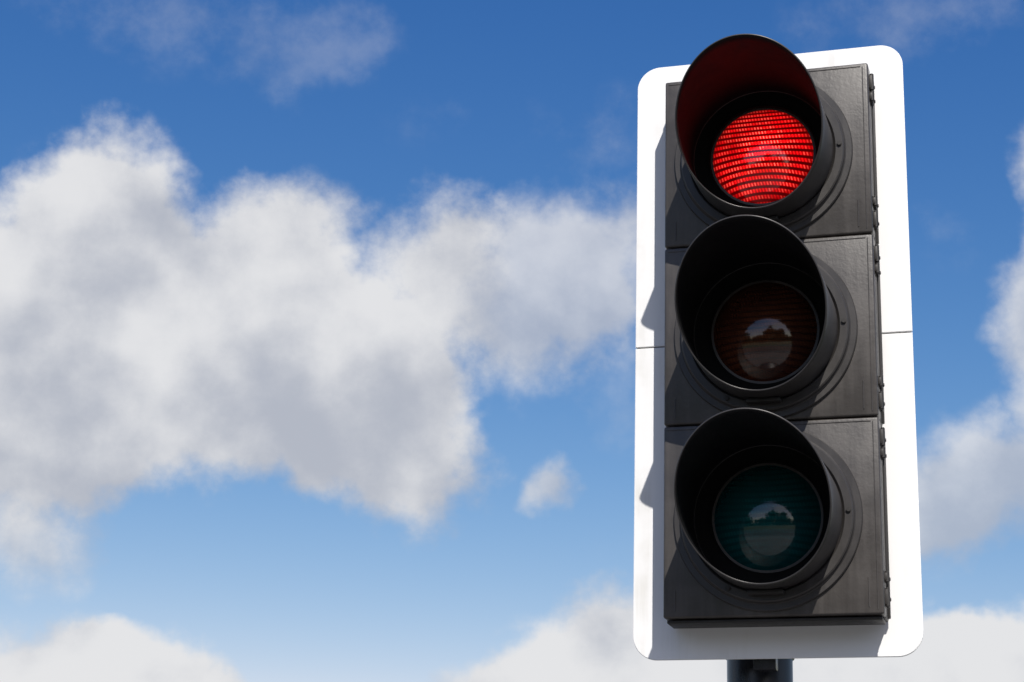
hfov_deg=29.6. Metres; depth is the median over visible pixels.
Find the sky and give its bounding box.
[0,0,1023,681]
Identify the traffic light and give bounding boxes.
[633,34,922,681]
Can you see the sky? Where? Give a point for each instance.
(318, 348)
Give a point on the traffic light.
(776, 517)

